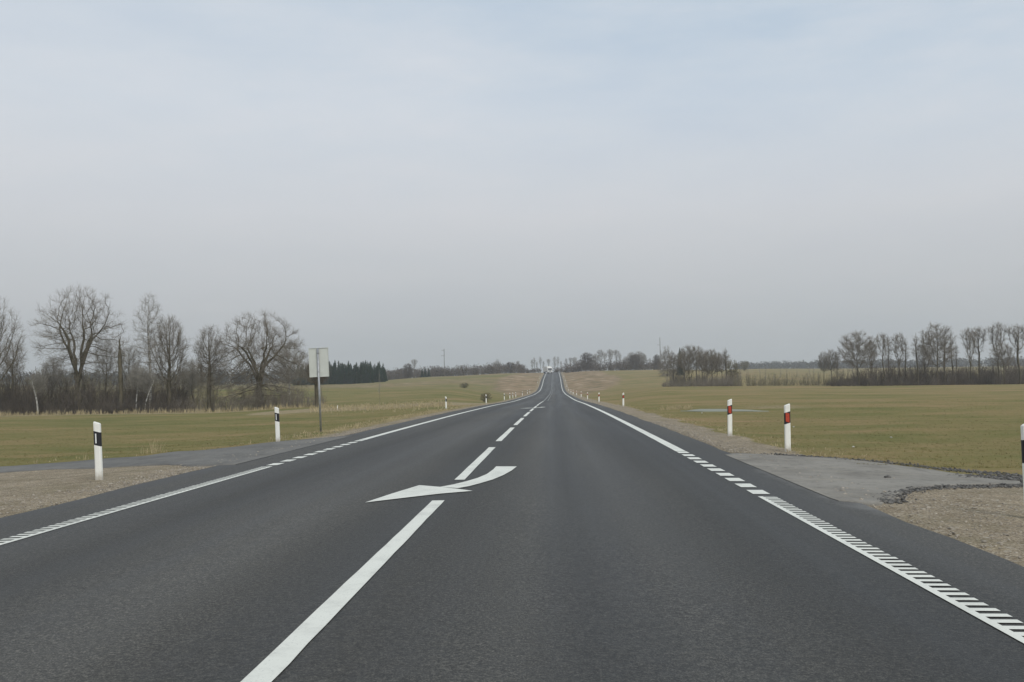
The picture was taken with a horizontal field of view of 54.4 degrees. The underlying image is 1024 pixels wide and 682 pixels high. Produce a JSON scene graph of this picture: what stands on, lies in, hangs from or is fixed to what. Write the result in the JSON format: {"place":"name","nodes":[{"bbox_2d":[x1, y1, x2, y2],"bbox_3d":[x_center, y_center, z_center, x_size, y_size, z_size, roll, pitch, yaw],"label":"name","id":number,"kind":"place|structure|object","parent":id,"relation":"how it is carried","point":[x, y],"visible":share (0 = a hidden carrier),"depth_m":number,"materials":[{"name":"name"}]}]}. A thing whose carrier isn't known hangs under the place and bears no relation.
{"place":"outdoors","nodes":[
{"label":"outdoors","id":0,"kind":"place"},
{"bbox_2d":[140,437,164,453],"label":"grass","id":1,"kind":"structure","parent":0,"point":[153,448],"depth_m":25.48,"materials":[{"name":"beige plant"}]},
{"bbox_2d":[0,402,327,415],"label":"grass","id":2,"kind":"structure","parent":0,"point":[160,411],"depth_m":115.94,"materials":[{"name":"plant"}]},
{"bbox_2d":[0,435,353,472],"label":"side road","id":3,"kind":"structure","parent":0,"point":[198,458],"depth_m":22.21,"materials":[{"name":"grey asphalt"}]},
{"bbox_2d":[0,426,383,516],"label":"gravel","id":4,"kind":"structure","parent":0,"point":[135,483],"depth_m":15.87,"materials":[{"name":"gravel"}]},
{"bbox_2d":[0,410,422,465],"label":"grass","id":5,"kind":"structure","parent":0,"point":[150,441],"depth_m":34.42,"materials":[{"name":"green plant"}]},
{"bbox_2d":[26,405,472,463],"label":"grass","id":6,"kind":"structure","parent":0,"point":[381,421],"depth_m":39.44,"materials":[{"name":"green plant"}]},
{"bbox_2d":[309,399,452,414],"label":"grass","id":7,"kind":"structure","parent":0,"point":[359,407],"depth_m":97.17,"materials":[{"name":"green plant"}]},
{"bbox_2d":[0,372,1023,681],"bbox_3d":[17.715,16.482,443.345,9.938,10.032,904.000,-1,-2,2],"label":"road","id":8,"kind":"structure","parent":0,"point":[550,530],"depth_m":7.26,"materials":[{"name":"grey asphalt"}]},
{"bbox_2d":[543,366,552,372],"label":"lorry","id":9,"kind":"object","parent":8,"relation":"on","point":[547,369],"visible":0.88,"depth_m":602.78,"materials":[{"name":"white paint"}]},
{"bbox_2d":[0,366,1023,566],"bbox_3d":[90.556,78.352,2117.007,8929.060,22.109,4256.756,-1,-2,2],"label":"ground","id":10,"kind":"structure","parent":0,"point":[644,389],"depth_m":43.56,"materials":[{"name":"green plant"}]},
{"bbox_2d":[0,299,29,384],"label":"bare tree","id":11,"kind":"object","parent":10,"relation":"on","point":[4,350],"visible":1,"depth_m":121.65,"materials":[{"name":"grey plant"}]},
{"bbox_2d":[0,339,29,411],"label":"bare tree","id":12,"kind":"object","parent":10,"relation":"on","point":[16,364],"visible":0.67,"depth_m":128.81,"materials":[{"name":"grey plant"}]},
{"bbox_2d":[27,368,47,414],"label":"leaning birch","id":13,"kind":"object","parent":10,"relation":"on","point":[36,386],"visible":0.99,"depth_m":119.38,"materials":[{"name":"grey plant"}]},
{"bbox_2d":[38,356,66,403],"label":"bare tree","id":14,"kind":"object","parent":10,"relation":"on","point":[52,378],"visible":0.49,"depth_m":136.49,"materials":[{"name":"grey plant"}]},
{"bbox_2d":[27,286,128,412],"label":"bare tree","id":15,"kind":"object","parent":10,"relation":"on","point":[74,360],"visible":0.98,"depth_m":127.12,"materials":[{"name":"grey plant"}]},
{"bbox_2d":[0,364,195,414],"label":"undergrowth","id":16,"kind":"object","parent":10,"relation":"on","point":[28,395],"visible":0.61,"depth_m":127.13,"materials":[{"name":"brown plant"}]},
{"bbox_2d":[93,421,102,479],"bbox_3d":[-6.880,1.881,16.550,0.120,1.092,0.075,-4,-3,2],"label":"marker post","id":17,"kind":"object","parent":10,"relation":"on","point":[98,450],"visible":0.94,"depth_m":16.53,"materials":[{"name":"plastic"}]},
{"bbox_2d":[90,336,118,402],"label":"bare tree","id":18,"kind":"object","parent":10,"relation":"on","point":[112,361],"visible":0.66,"depth_m":133.33,"materials":[{"name":"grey plant"}]},
{"bbox_2d":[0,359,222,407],"bbox_3d":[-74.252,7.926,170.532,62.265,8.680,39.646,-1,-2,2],"label":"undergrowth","id":19,"kind":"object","parent":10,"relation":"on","point":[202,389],"visible":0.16,"depth_m":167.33,"materials":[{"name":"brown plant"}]},
{"bbox_2d":[111,331,126,406],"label":"broken tree","id":20,"kind":"object","parent":10,"relation":"on","point":[120,368],"visible":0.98,"depth_m":124.00,"materials":[{"name":"brown plant"}]},
{"bbox_2d":[111,343,143,403],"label":"bare tree","id":21,"kind":"object","parent":10,"relation":"on","point":[125,367],"visible":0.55,"depth_m":138.19,"materials":[{"name":"grey plant"}]},
{"bbox_2d":[123,364,142,409],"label":"birch tree","id":22,"kind":"object","parent":10,"relation":"on","point":[134,378],"visible":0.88,"depth_m":122.86,"materials":[{"name":"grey plant"}]},
{"bbox_2d":[133,365,156,410],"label":"birch tree","id":23,"kind":"object","parent":10,"relation":"on","point":[142,375],"visible":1,"depth_m":122.29,"materials":[{"name":"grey plant"}]},
{"bbox_2d":[126,293,168,406],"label":"birch tree","id":24,"kind":"object","parent":10,"relation":"on","point":[148,325],"visible":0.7,"depth_m":136.20,"materials":[{"name":"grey plant"}]},
{"bbox_2d":[0,366,295,386],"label":"forest","id":25,"kind":"object","parent":10,"relation":"on","point":[223,380],"visible":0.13,"depth_m":690.55,"materials":[{"name":"brown plant"}]},
{"bbox_2d":[138,314,190,410],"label":"bare tree","id":26,"kind":"object","parent":10,"relation":"on","point":[168,356],"visible":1,"depth_m":124.58,"materials":[{"name":"grey plant"}]},
{"bbox_2d":[179,355,206,400],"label":"bare tree","id":27,"kind":"object","parent":10,"relation":"on","point":[191,375],"visible":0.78,"depth_m":131.67,"materials":[{"name":"grey plant"}]},
{"bbox_2d":[191,322,230,411],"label":"bare tree","id":28,"kind":"object","parent":10,"relation":"on","point":[204,359],"visible":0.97,"depth_m":123.48,"materials":[{"name":"grey plant"}]},
{"bbox_2d":[169,386,327,411],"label":"undergrowth","id":29,"kind":"object","parent":10,"relation":"on","point":[267,403],"visible":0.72,"depth_m":121.88,"materials":[{"name":"brown plant"}]},
{"bbox_2d":[204,310,312,408],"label":"oak tree","id":30,"kind":"object","parent":10,"relation":"on","point":[259,373],"visible":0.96,"depth_m":124.47,"materials":[{"name":"grey plant"}]},
{"bbox_2d":[274,407,279,441],"bbox_3d":[-6.487,2.364,27.526,0.121,1.092,0.075,-3,-2,2],"label":"marker post","id":31,"kind":"object","parent":10,"relation":"on","point":[277,426],"visible":0.97,"depth_m":27.50,"materials":[{"name":"plastic"}]},
{"bbox_2d":[272,340,306,403],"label":"bare tree","id":32,"kind":"object","parent":10,"relation":"on","point":[293,366],"visible":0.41,"depth_m":143.22,"materials":[{"name":"brown wood"}]},
{"bbox_2d":[300,358,330,406],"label":"young tree","id":33,"kind":"object","parent":10,"relation":"on","point":[315,381],"visible":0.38,"depth_m":113.68,"materials":[{"name":"grey plant"}]},
{"bbox_2d":[308,347,328,431],"bbox_3d":[-6.648,1.790,34.430,0.686,3.117,0.098,-3,-2,2],"label":"road sign","id":34,"kind":"object","parent":10,"relation":"on","point":[318,362],"visible":0.94,"depth_m":34.51,"materials":[{"name":"metal"}]},
{"bbox_2d":[330,361,338,383],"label":"spruce tree","id":35,"kind":"object","parent":10,"relation":"on","point":[335,375],"visible":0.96,"depth_m":473.72,"materials":[{"name":"green plant"}]},
{"bbox_2d":[337,363,343,383],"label":"spruce tree","id":36,"kind":"object","parent":10,"relation":"on","point":[341,371],"visible":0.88,"depth_m":472.31,"materials":[{"name":"green plant"}]},
{"bbox_2d":[339,364,349,383],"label":"spruce tree","id":37,"kind":"object","parent":10,"relation":"on","point":[344,380],"visible":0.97,"depth_m":469.55,"materials":[{"name":"green plant"}]},
{"bbox_2d":[345,361,351,379],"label":"spruce tree","id":38,"kind":"object","parent":10,"relation":"on","point":[349,370],"visible":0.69,"depth_m":474.50,"materials":[{"name":"green plant"}]},
{"bbox_2d":[349,365,355,383],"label":"spruce tree","id":39,"kind":"object","parent":10,"relation":"on","point":[352,374],"visible":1,"depth_m":468.79,"materials":[{"name":"green plant"}]},
{"bbox_2d":[351,364,360,383],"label":"spruce tree","id":40,"kind":"object","parent":10,"relation":"on","point":[356,372],"visible":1,"depth_m":468.19,"materials":[{"name":"green plant"}]},
{"bbox_2d":[357,362,365,382],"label":"spruce tree","id":41,"kind":"object","parent":10,"relation":"on","point":[362,379],"visible":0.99,"depth_m":468.48,"materials":[{"name":"green plant"}]},
{"bbox_2d":[365,363,370,382],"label":"spruce tree","id":42,"kind":"object","parent":10,"relation":"on","point":[367,377],"visible":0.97,"depth_m":471.00,"materials":[{"name":"green plant"}]},
{"bbox_2d":[367,364,373,382],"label":"spruce tree","id":43,"kind":"object","parent":10,"relation":"on","point":[370,378],"visible":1,"depth_m":468.50,"materials":[{"name":"green plant"}]},
{"bbox_2d":[375,364,380,381],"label":"spruce tree","id":44,"kind":"object","parent":10,"relation":"on","point":[377,378],"visible":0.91,"depth_m":474.77,"materials":[{"name":"green plant"}]},
{"bbox_2d":[380,368,385,381],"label":"spruce tree","id":45,"kind":"object","parent":10,"relation":"on","point":[382,377],"visible":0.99,"depth_m":471.25,"materials":[{"name":"green plant"}]},
{"bbox_2d":[402,363,413,377],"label":"bush","id":46,"kind":"object","parent":10,"relation":"on","point":[407,368],"visible":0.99,"depth_m":592.01,"materials":[{"name":"grey plant"}]},
{"bbox_2d":[411,359,417,377],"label":"bare tree","id":47,"kind":"object","parent":10,"relation":"on","point":[414,363],"visible":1,"depth_m":602.95,"materials":[{"name":"plant"}]},
{"bbox_2d":[386,362,527,379],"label":"undergrowth","id":48,"kind":"object","parent":10,"relation":"on","point":[435,372],"visible":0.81,"depth_m":614.89,"materials":[{"name":"brown plant"}]},
{"bbox_2d":[480,392,491,401],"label":"bush","id":49,"kind":"object","parent":10,"relation":"on","point":[483,395],"visible":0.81,"depth_m":128.00,"materials":[{"name":"brown plant"}]},
{"bbox_2d":[505,362,515,372],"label":"bush","id":50,"kind":"object","parent":10,"relation":"on","point":[509,364],"visible":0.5,"depth_m":639.16,"materials":[{"name":"grey plant"}]},
{"bbox_2d":[524,368,541,372],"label":"undergrowth","id":51,"kind":"object","parent":10,"relation":"on","point":[534,371],"visible":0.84,"depth_m":672.91,"materials":[{"name":"plant"}]},
{"bbox_2d":[552,366,564,371],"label":"undergrowth","id":52,"kind":"object","parent":10,"relation":"on","point":[559,370],"visible":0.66,"depth_m":740.22,"materials":[{"name":"grey plant"}]},
{"bbox_2d":[579,352,594,370],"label":"bush","id":53,"kind":"object","parent":10,"relation":"on","point":[585,365],"visible":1,"depth_m":607.72,"materials":[{"name":"plant"}]},
{"bbox_2d":[563,359,666,372],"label":"trees","id":54,"kind":"object","parent":10,"relation":"on","point":[616,365],"visible":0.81,"depth_m":621.54,"materials":[{"name":"plant"}]},
{"bbox_2d":[627,354,643,369],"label":"bush","id":55,"kind":"object","parent":10,"relation":"on","point":[635,362],"visible":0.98,"depth_m":614.31,"materials":[{"name":"grey plant"}]},
{"bbox_2d":[652,355,659,369],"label":"bush","id":56,"kind":"object","parent":10,"relation":"on","point":[656,360],"visible":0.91,"depth_m":586.37,"materials":[{"name":"grey plant"}]},
{"bbox_2d":[658,346,673,375],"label":"bare tree","id":57,"kind":"object","parent":10,"relation":"on","point":[664,362],"visible":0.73,"depth_m":416.95,"materials":[{"name":"grey plant"}]},
{"bbox_2d":[666,353,679,379],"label":"bare tree","id":58,"kind":"object","parent":10,"relation":"on","point":[672,363],"visible":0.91,"depth_m":260.19,"materials":[{"name":"grey plant"}]},
{"bbox_2d":[675,351,690,377],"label":"bare tree","id":59,"kind":"object","parent":10,"relation":"on","point":[683,363],"visible":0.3,"depth_m":260.02,"materials":[{"name":"grey plant"}]},
{"bbox_2d":[677,344,704,380],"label":"bare tree","id":60,"kind":"object","parent":10,"relation":"on","point":[687,356],"visible":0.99,"depth_m":249.72,"materials":[{"name":"grey plant"}]},
{"bbox_2d":[691,345,702,380],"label":"bare tree","id":61,"kind":"object","parent":10,"relation":"on","point":[694,349],"visible":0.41,"depth_m":253.96,"materials":[{"name":"grey plant"}]},
{"bbox_2d":[695,351,707,385],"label":"bare tree","id":62,"kind":"object","parent":10,"relation":"on","point":[701,362],"visible":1,"depth_m":247.93,"materials":[{"name":"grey plant"}]},
{"bbox_2d":[662,368,742,386],"bbox_3d":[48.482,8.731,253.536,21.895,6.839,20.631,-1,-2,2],"label":"undergrowth","id":63,"kind":"object","parent":10,"relation":"on","point":[679,379],"visible":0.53,"depth_m":253.05,"materials":[{"name":"brown plant"}]},
{"bbox_2d":[697,350,712,374],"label":"bare tree","id":64,"kind":"object","parent":10,"relation":"on","point":[708,367],"visible":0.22,"depth_m":263.75,"materials":[{"name":"grey plant"}]},
{"bbox_2d":[702,348,720,376],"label":"bare tree","id":65,"kind":"object","parent":10,"relation":"on","point":[713,365],"visible":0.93,"depth_m":249.49,"materials":[{"name":"grey plant"}]},
{"bbox_2d":[710,352,723,370],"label":"bare tree","id":66,"kind":"object","parent":10,"relation":"on","point":[719,361],"visible":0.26,"depth_m":254.87,"materials":[{"name":"grey plant"}]},
{"bbox_2d":[712,352,728,379],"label":"bare tree","id":67,"kind":"object","parent":10,"relation":"on","point":[723,367],"visible":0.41,"depth_m":260.46,"materials":[{"name":"grey plant"}]},
{"bbox_2d":[721,349,730,381],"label":"bare tree","id":68,"kind":"object","parent":10,"relation":"on","point":[725,362],"visible":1,"depth_m":247.83,"materials":[{"name":"grey plant"}]},
{"bbox_2d":[687,409,768,411],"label":"puddle","id":69,"kind":"object","parent":10,"relation":"on","point":[717,410],"visible":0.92,"depth_m":54.75,"materials":[{"name":"grey liquid"}]},
{"bbox_2d":[727,399,731,435],"bbox_3d":[5.822,2.104,26.603,0.123,1.114,0.076,0,-2,2],"label":"marker post","id":70,"kind":"object","parent":10,"relation":"on","point":[729,411],"visible":0.89,"depth_m":26.58,"materials":[{"name":"plastic"}]},
{"bbox_2d":[724,359,741,377],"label":"bush","id":71,"kind":"object","parent":10,"relation":"on","point":[730,369],"visible":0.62,"depth_m":259.25,"materials":[{"name":"plant"}]},
{"bbox_2d":[740,360,748,370],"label":"bush","id":72,"kind":"object","parent":10,"relation":"on","point":[744,364],"visible":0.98,"depth_m":594.04,"materials":[{"name":"plant"}]},
{"bbox_2d":[784,404,790,451],"bbox_3d":[5.689,1.850,20.557,0.123,1.114,0.076,-1,-2,2],"label":"marker post","id":73,"kind":"object","parent":10,"relation":"on","point":[787,431],"visible":0.89,"depth_m":20.53,"materials":[{"name":"plastic"}]},
{"bbox_2d":[732,372,847,385],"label":"undergrowth","id":74,"kind":"object","parent":10,"relation":"on","point":[775,382],"visible":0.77,"depth_m":245.08,"materials":[{"name":"brown plant"}]},
{"bbox_2d":[817,353,830,371],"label":"bare tree","id":75,"kind":"object","parent":10,"relation":"on","point":[821,358],"visible":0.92,"depth_m":242.66,"materials":[{"name":"grey plant"}]},
{"bbox_2d":[630,400,1021,467],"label":"grass","id":76,"kind":"structure","parent":10,"relation":"on","point":[1020,466],"depth_m":25.80,"materials":[{"name":"green plant"}]},
{"bbox_2d":[823,350,838,376],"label":"bare tree","id":77,"kind":"object","parent":10,"relation":"on","point":[831,359],"visible":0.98,"depth_m":239.72,"materials":[{"name":"grey plant"}]},
{"bbox_2d":[649,421,1023,558],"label":"gravel","id":78,"kind":"structure","parent":10,"relation":"on","point":[950,534],"depth_m":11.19,"materials":[{"name":"brown gravel"}]},
{"bbox_2d":[834,353,841,384],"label":"bare tree","id":79,"kind":"object","parent":10,"relation":"on","point":[836,366],"visible":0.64,"depth_m":244.57,"materials":[{"name":"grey plant"}]},
{"bbox_2d":[836,330,879,383],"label":"bare tree","id":80,"kind":"object","parent":10,"relation":"on","point":[856,345],"visible":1,"depth_m":234.11,"materials":[{"name":"grey plant"}]},
{"bbox_2d":[867,341,876,382],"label":"bare tree","id":81,"kind":"object","parent":10,"relation":"on","point":[872,363],"visible":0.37,"depth_m":239.29,"materials":[{"name":"grey plant"}]},
{"bbox_2d":[724,453,1021,505],"bbox_3d":[5.960,2.056,15.324,4.080,0.178,8.410,-1,-2,2],"label":"dusty crossing","id":82,"kind":"object","parent":10,"relation":"on","point":[868,476],"visible":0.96,"depth_m":14.83,"materials":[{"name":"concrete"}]},
{"bbox_2d":[732,356,1023,368],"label":"forest","id":83,"kind":"object","parent":10,"relation":"on","point":[800,365],"visible":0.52,"depth_m":1265.17,"materials":[{"name":"plant"}]},
{"bbox_2d":[874,332,889,379],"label":"bare tree","id":84,"kind":"object","parent":10,"relation":"on","point":[884,344],"visible":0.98,"depth_m":236.30,"materials":[{"name":"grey plant"}]},
{"bbox_2d":[883,339,894,370],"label":"bare tree","id":85,"kind":"object","parent":10,"relation":"on","point":[887,347],"visible":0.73,"depth_m":242.20,"materials":[{"name":"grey plant"}]},
{"bbox_2d":[761,453,1022,476],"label":"asphalt rubble","id":86,"kind":"object","parent":10,"relation":"on","point":[949,469],"visible":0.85,"depth_m":16.86,"materials":[{"name":"grey asphalt"}]},
{"bbox_2d":[890,332,907,375],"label":"bare tree","id":87,"kind":"object","parent":10,"relation":"on","point":[898,344],"visible":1,"depth_m":237.12,"materials":[{"name":"grey plant"}]},
{"bbox_2d":[902,340,909,375],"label":"bare tree","id":88,"kind":"object","parent":10,"relation":"on","point":[905,354],"visible":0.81,"depth_m":242.95,"materials":[{"name":"grey plant"}]},
{"bbox_2d":[910,334,922,384],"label":"bare tree","id":89,"kind":"object","parent":10,"relation":"on","point":[916,349],"visible":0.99,"depth_m":234.10,"materials":[{"name":"grey plant"}]},
{"bbox_2d":[914,344,930,378],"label":"bare tree","id":90,"kind":"object","parent":10,"relation":"on","point":[920,349],"visible":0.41,"depth_m":240.84,"materials":[{"name":"grey plant"}]},
{"bbox_2d":[826,358,1023,385],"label":"undergrowth","id":91,"kind":"object","parent":10,"relation":"on","point":[985,373],"visible":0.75,"depth_m":236.69,"materials":[{"name":"brown plant"}]},
{"bbox_2d":[919,321,958,381],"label":"bare tree","id":92,"kind":"object","parent":10,"relation":"on","point":[928,342],"visible":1,"depth_m":232.35,"materials":[{"name":"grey plant"}]},
{"bbox_2d":[938,336,948,384],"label":"bare tree","id":93,"kind":"object","parent":10,"relation":"on","point":[944,358],"visible":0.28,"depth_m":238.51,"materials":[{"name":"grey plant"}]},
{"bbox_2d":[872,482,1022,503],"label":"asphalt rubble","id":94,"kind":"object","parent":10,"relation":"on","point":[909,490],"visible":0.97,"depth_m":12.92,"materials":[{"name":"grey asphalt"}]},
{"bbox_2d":[948,342,955,373],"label":"bare tree","id":95,"kind":"object","parent":10,"relation":"on","point":[953,358],"visible":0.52,"depth_m":242.56,"materials":[{"name":"grey plant"}]},
{"bbox_2d":[953,343,959,372],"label":"bare tree","id":96,"kind":"object","parent":10,"relation":"on","point":[956,362],"visible":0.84,"depth_m":244.45,"materials":[{"name":"grey plant"}]},
{"bbox_2d":[959,327,977,384],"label":"bare tree","id":97,"kind":"object","parent":10,"relation":"on","point":[970,342],"visible":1,"depth_m":234.44,"materials":[{"name":"grey plant"}]},
{"bbox_2d":[964,327,987,384],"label":"bare tree","id":98,"kind":"object","parent":10,"relation":"on","point":[979,334],"visible":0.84,"depth_m":236.39,"materials":[{"name":"grey plant"}]},
{"bbox_2d":[948,473,1022,481],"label":"asphalt rubble","id":99,"kind":"object","parent":10,"relation":"on","point":[1007,477],"visible":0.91,"depth_m":14.91,"materials":[{"name":"grey asphalt"}]},
{"bbox_2d":[985,321,1008,372],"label":"bare tree","id":100,"kind":"object","parent":10,"relation":"on","point":[992,338],"visible":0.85,"depth_m":233.19,"materials":[{"name":"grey plant"}]},
{"bbox_2d":[989,342,1016,383],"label":"bare tree","id":101,"kind":"object","parent":10,"relation":"on","point":[1007,360],"visible":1,"depth_m":229.09,"materials":[{"name":"grey plant"}]},
{"bbox_2d":[1006,323,1023,382],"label":"bare tree","id":102,"kind":"object","parent":10,"relation":"on","point":[1013,333],"visible":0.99,"depth_m":234.95,"materials":[{"name":"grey plant"}]},
{"bbox_2d":[1020,424,1023,491],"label":"marker post","id":103,"kind":"object","parent":10,"relation":"on","point":[1022,438],"visible":1,"depth_m":10.20,"materials":[{"name":"plastic"}]},
{"bbox_2d":[0,0,1023,383],"label":"sky","id":104,"kind":"structure","parent":0,"point":[398,182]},
{"bbox_2d":[659,404,691,409],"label":"grass","id":105,"kind":"structure","parent":0,"point":[679,407],"depth_m":60.86,"materials":[{"name":"beige plant"}]},
{"bbox_2d":[614,404,866,456],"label":"grass","id":106,"kind":"structure","parent":0,"point":[816,454],"depth_m":25.54,"materials":[{"name":"green plant"}]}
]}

